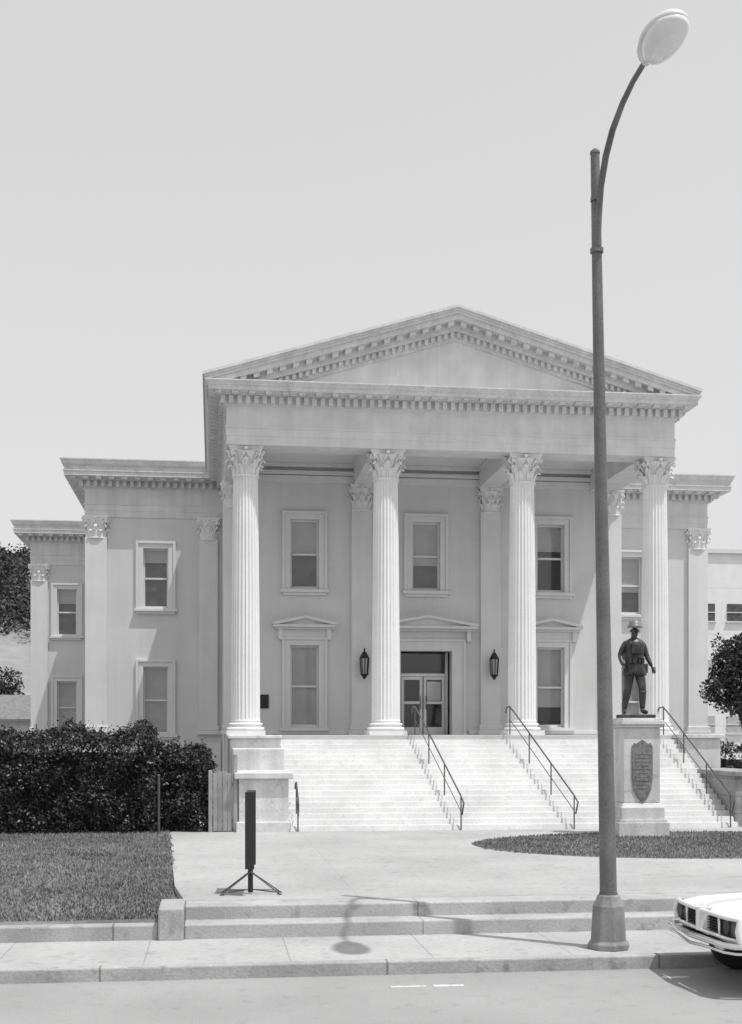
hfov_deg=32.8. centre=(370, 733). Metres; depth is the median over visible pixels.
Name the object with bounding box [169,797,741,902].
plaza
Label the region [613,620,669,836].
war memorial
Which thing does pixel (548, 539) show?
window
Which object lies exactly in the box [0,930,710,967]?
sidewalk
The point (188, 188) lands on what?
sky
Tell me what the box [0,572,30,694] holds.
hill
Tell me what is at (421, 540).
window
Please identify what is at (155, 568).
window
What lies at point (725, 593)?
white office building
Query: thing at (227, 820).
garden gate
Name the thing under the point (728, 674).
tree
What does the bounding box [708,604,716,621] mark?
window
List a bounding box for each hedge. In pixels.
[0,714,168,833]
[147,736,217,831]
[720,738,741,768]
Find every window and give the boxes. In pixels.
[50,583,83,639]
[51,676,82,736]
[134,541,176,613]
[136,659,176,739]
[272,615,337,733]
[280,510,328,595]
[402,513,450,596]
[535,516,574,598]
[536,618,583,733]
[622,550,641,619]
[622,668,639,713]
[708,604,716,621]
[708,660,713,676]
[708,716,716,733]
[726,604,741,622]
[726,716,741,734]
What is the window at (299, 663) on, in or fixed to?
in the courthouse
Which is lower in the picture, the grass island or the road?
the road
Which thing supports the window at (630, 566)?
in the courthouse
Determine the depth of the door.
37.93 m
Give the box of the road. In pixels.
[0,967,741,1023]
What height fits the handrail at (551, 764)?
2.920 m
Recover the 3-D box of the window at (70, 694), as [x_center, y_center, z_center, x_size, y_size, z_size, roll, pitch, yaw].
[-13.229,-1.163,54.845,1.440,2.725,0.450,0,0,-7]
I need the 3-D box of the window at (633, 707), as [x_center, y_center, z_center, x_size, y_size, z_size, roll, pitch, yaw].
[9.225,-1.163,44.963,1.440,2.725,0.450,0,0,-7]
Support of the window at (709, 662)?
in the white office building
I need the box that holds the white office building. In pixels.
[708,549,741,758]
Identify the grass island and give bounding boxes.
[472,832,741,858]
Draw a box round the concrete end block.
[158,899,184,940]
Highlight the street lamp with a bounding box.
[588,9,689,951]
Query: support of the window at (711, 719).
in the white office building
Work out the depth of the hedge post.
27.12 m
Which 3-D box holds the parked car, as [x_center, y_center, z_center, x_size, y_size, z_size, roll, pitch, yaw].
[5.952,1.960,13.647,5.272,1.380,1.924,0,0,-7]
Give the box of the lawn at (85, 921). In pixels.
[0,831,173,924]
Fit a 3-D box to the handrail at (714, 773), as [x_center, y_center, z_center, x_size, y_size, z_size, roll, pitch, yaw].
[7.942,0.732,31.073,0.043,2.920,4.882,0,0,-8]
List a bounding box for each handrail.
[294,782,298,831]
[411,705,464,829]
[505,706,578,828]
[657,706,734,827]
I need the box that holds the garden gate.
[208,754,236,831]
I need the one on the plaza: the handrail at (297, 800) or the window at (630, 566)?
the handrail at (297, 800)
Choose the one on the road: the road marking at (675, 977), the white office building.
the road marking at (675, 977)
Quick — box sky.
[0,0,741,559]
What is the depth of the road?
12.56 m
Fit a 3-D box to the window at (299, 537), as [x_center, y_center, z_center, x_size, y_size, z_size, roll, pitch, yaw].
[-1.964,-5.308,37.109,1.440,2.475,0.450,0,0,-7]
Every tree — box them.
[0,666,24,694]
[699,632,741,728]
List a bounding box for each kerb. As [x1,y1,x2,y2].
[0,922,157,942]
[0,952,726,983]
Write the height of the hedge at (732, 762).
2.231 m
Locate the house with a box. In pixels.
[0,695,30,751]
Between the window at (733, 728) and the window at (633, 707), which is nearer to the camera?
the window at (633, 707)
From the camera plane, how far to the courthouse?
36.93 m
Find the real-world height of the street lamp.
9.582 m
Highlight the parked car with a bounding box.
[667,892,741,968]
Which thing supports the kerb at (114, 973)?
on the ground
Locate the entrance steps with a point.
(226, 919)
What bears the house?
on the grounds terrain
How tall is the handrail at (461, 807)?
2.920 m
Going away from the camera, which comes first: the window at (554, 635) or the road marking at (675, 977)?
the road marking at (675, 977)
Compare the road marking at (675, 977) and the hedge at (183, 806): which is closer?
the road marking at (675, 977)
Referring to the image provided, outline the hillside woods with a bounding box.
[0,543,30,641]
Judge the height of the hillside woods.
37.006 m
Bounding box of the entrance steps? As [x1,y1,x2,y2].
[184,892,733,938]
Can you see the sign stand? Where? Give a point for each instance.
(250, 829)
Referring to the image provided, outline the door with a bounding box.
[399,615,478,734]
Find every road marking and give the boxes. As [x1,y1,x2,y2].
[391,984,463,987]
[661,976,690,977]
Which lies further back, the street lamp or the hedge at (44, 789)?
the hedge at (44, 789)
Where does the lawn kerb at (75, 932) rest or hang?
on the ground
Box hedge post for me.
[157,774,159,833]
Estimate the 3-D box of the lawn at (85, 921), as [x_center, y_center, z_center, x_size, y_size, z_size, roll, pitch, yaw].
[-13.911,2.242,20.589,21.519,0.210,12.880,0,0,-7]
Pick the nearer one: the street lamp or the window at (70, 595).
the street lamp
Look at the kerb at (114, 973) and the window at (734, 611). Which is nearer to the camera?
the kerb at (114, 973)
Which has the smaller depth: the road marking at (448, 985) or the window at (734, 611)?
the road marking at (448, 985)
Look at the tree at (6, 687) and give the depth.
92.09 m
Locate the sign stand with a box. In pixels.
[220,790,281,895]
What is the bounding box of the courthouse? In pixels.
[10,304,741,831]
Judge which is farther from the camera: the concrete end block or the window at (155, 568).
the window at (155, 568)

